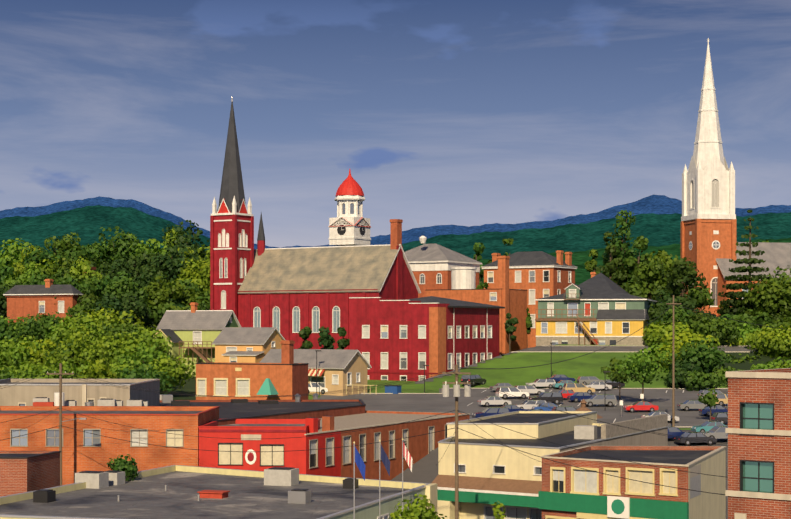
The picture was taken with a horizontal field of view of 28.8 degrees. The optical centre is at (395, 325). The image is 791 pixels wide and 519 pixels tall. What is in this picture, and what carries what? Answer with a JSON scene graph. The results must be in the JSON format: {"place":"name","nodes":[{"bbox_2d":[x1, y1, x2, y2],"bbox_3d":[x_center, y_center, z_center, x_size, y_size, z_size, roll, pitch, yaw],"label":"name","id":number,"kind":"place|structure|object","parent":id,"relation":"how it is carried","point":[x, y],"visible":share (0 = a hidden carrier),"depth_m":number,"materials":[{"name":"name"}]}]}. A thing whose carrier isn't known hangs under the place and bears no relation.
{"place":"outdoors","nodes":[
{"label":"outdoors","id":0,"kind":"place"},
{"bbox_2d":[0,451,60,496],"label":"brick building","id":1,"kind":"structure","parent":0,"point":[23,471],"depth_m":125.91,"materials":[{"name":"red brick"}]},
{"bbox_2d":[328,169,371,245],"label":"clock tower","id":2,"kind":"structure","parent":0,"point":[349,224],"depth_m":375.99,"materials":[{"name":"white paint"}]},
{"bbox_2d":[0,205,790,258],"bbox_3d":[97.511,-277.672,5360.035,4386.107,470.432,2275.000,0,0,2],"label":"forested hills","id":3,"kind":"structure","parent":0,"point":[86,223],"depth_m":6197.73,"materials":[{"name":"green plant"}]},
{"bbox_2d":[0,313,790,429],"bbox_3d":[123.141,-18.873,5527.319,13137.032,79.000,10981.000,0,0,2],"label":"ground","id":4,"kind":"structure","parent":0,"point":[591,364],"depth_m":261.56,"materials":[{"name":"green plant"}]},
{"bbox_2d":[3,279,82,322],"bbox_3d":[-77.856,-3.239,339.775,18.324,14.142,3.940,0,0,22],"label":"brick house","id":5,"kind":"structure","parent":4,"relation":"on","point":[24,301],"depth_m":338.59,"materials":[{"name":"orange brick"}]},
{"bbox_2d":[0,379,159,405],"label":"low commercial building","id":6,"kind":"structure","parent":4,"relation":"on","point":[24,393],"depth_m":171.35,"materials":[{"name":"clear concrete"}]},
{"bbox_2d":[82,384,86,405],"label":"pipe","id":7,"kind":"object","parent":4,"relation":"on","point":[84,393],"visible":0.28,"depth_m":170.89,"materials":[{"name":"metal"}]},
{"bbox_2d":[0,220,209,394],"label":"trees","id":8,"kind":"object","parent":4,"relation":"on","point":[98,334],"visible":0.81,"depth_m":339.22,"materials":[{"name":"green plant"}]},
{"bbox_2d":[0,392,219,484],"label":"orange brick building","id":9,"kind":"structure","parent":4,"relation":"on","point":[83,451],"depth_m":149.00,"materials":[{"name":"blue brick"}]},
{"bbox_2d":[153,302,240,376],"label":"green house","id":10,"kind":"structure","parent":4,"relation":"on","point":[193,332],"depth_m":263.65,"materials":[{"name":"green wood"}]},
{"bbox_2d":[0,465,436,518],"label":"flat roof","id":11,"kind":"structure","parent":4,"relation":"on","point":[180,492],"depth_m":117.00,"materials":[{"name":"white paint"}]},
{"bbox_2d":[212,327,284,362],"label":"peach house","id":12,"kind":"structure","parent":4,"relation":"on","point":[245,344],"depth_m":251.25,"materials":[{"name":"orange wood"}]},
{"bbox_2d":[195,340,308,399],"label":"brick building","id":13,"kind":"structure","parent":4,"relation":"on","point":[287,375],"depth_m":215.30,"materials":[{"name":"orange brick"}]},
{"bbox_2d":[198,419,320,473],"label":"red building","id":14,"kind":"structure","parent":4,"relation":"on","point":[252,441],"depth_m":148.53,"materials":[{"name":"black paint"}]},
{"bbox_2d":[160,399,365,425],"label":"flat roof","id":15,"kind":"structure","parent":4,"relation":"on","point":[229,412],"depth_m":183.65,"materials":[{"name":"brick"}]},
{"bbox_2d":[160,393,317,404],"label":"rooftop units","id":16,"kind":"object","parent":15,"relation":"on","point":[166,398],"visible":0.69,"depth_m":196.93,"materials":[{"name":"black paint"}]},
{"bbox_2d":[210,97,420,349],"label":"church","id":17,"kind":"structure","parent":4,"relation":"on","point":[289,293],"depth_m":301.44,"materials":[{"name":"paint"}]},
{"bbox_2d":[259,349,376,395],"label":"tan building","id":18,"kind":"structure","parent":4,"relation":"on","point":[343,370],"depth_m":237.07,"materials":[{"name":"beige paint"}]},
{"bbox_2d":[304,410,469,479],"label":"long brick building","id":19,"kind":"structure","parent":4,"relation":"on","point":[332,461],"depth_m":162.49,"materials":[{"name":"brick"},{"name":"red paint"},{"name":"glass"}]},
{"bbox_2d":[385,385,401,393],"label":"dumpster","id":20,"kind":"object","parent":4,"relation":"on","point":[395,389],"visible":0.81,"depth_m":238.15,"materials":[{"name":"blue metal"}]},
{"bbox_2d":[107,282,718,518],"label":"trees","id":21,"kind":"object","parent":4,"relation":"on","point":[621,369],"visible":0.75,"depth_m":217.52,"materials":[{"name":"green plant"}]},
{"bbox_2d":[349,296,504,380],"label":"red annex","id":22,"kind":"object","parent":4,"relation":"on","point":[397,340],"visible":0.81,"depth_m":271.50,"materials":[{"name":"paint"}]},
{"bbox_2d":[404,236,481,297],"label":"brick building","id":23,"kind":"structure","parent":4,"relation":"on","point":[435,267],"depth_m":335.46,"materials":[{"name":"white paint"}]},
{"bbox_2d":[426,256,526,354],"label":"brick block","id":24,"kind":"structure","parent":4,"relation":"on","point":[513,302],"depth_m":302.62,"materials":[{"name":"orange brick"}]},
{"bbox_2d":[482,250,576,347],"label":"brick building","id":25,"kind":"structure","parent":4,"relation":"on","point":[538,274],"depth_m":345.56,"materials":[{"name":"orange brick"}]},
{"bbox_2d":[535,272,661,345],"bbox_3d":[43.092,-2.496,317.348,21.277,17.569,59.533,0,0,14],"label":"yellow house","id":26,"kind":"structure","parent":4,"relation":"on","point":[599,309],"depth_m":292.48,"materials":[{"name":"paint"}]},
{"bbox_2d":[473,210,790,390],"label":"trees","id":27,"kind":"object","parent":4,"relation":"on","point":[766,301],"visible":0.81,"depth_m":318.93,"materials":[{"name":"green plant"}]},
{"bbox_2d":[681,38,790,316],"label":"church","id":28,"kind":"structure","parent":4,"relation":"on","point":[709,247],"depth_m":377.57,"materials":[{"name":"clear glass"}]},
{"bbox_2d":[0,195,790,248],"bbox_3d":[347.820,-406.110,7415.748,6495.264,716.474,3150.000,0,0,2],"label":"mountain","id":29,"kind":"structure","parent":0,"point":[659,204],"depth_m":8859.93,"materials":[{"name":"blue"}]},
{"bbox_2d":[0,0,790,247],"label":"sky","id":30,"kind":"structure","parent":0,"point":[468,113],"materials":[{"name":"blue"}]},
{"bbox_2d":[1,237,790,293],"bbox_3d":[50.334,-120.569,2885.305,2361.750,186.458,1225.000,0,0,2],"label":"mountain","id":31,"kind":"structure","parent":0,"point":[579,260],"depth_m":3356.77,"materials":[{"name":"green plant"}]},
{"bbox_2d":[318,344,757,518],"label":"parking lot asphalt","id":32,"kind":"structure","parent":0,"point":[425,469],"depth_m":221.84,"materials":[{"name":"grey asphalt"}]},
{"bbox_2d":[46,295,680,518],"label":"utility poles","id":33,"kind":"object","parent":32,"relation":"on","point":[456,389],"visible":0.75,"depth_m":144.76,"materials":[{"name":"brown wood"}]},
{"bbox_2d":[0,304,790,494],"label":"overhead wires","id":34,"kind":"object","parent":33,"relation":"on","point":[330,392],"visible":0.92,"depth_m":127.50,"materials":[{"name":"black paint"}]},
{"bbox_2d":[353,438,412,518],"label":"flags on flagpoles","id":35,"kind":"object","parent":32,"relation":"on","point":[358,460],"visible":1,"depth_m":105.53,"materials":[{"name":"blue fabric"}]},
{"bbox_2d":[308,374,727,445],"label":"parked cars","id":36,"kind":"object","parent":32,"relation":"on","point":[713,429],"visible":0.56,"depth_m":216.03,"materials":[{"name":"grey paint"}]},
{"bbox_2d":[432,399,667,518],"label":"cream shop building","id":37,"kind":"structure","parent":32,"relation":"on","point":[491,472],"depth_m":144.24,"materials":[{"name":"paint"}]},
{"bbox_2d":[361,351,756,426],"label":"kerbs and markings","id":38,"kind":"structure","parent":32,"relation":"on","point":[562,388],"depth_m":246.84,"materials":[{"name":"concrete"}]},
{"bbox_2d":[538,433,727,518],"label":"brick storefront","id":39,"kind":"object","parent":32,"relation":"on","point":[569,492],"visible":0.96,"depth_m":127.33,"materials":[{"name":"brown brick"}]},
{"bbox_2d":[725,368,790,518],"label":"tall brick building","id":40,"kind":"structure","parent":0,"point":[758,430],"depth_m":84.43,"materials":[{"name":"red brick"}]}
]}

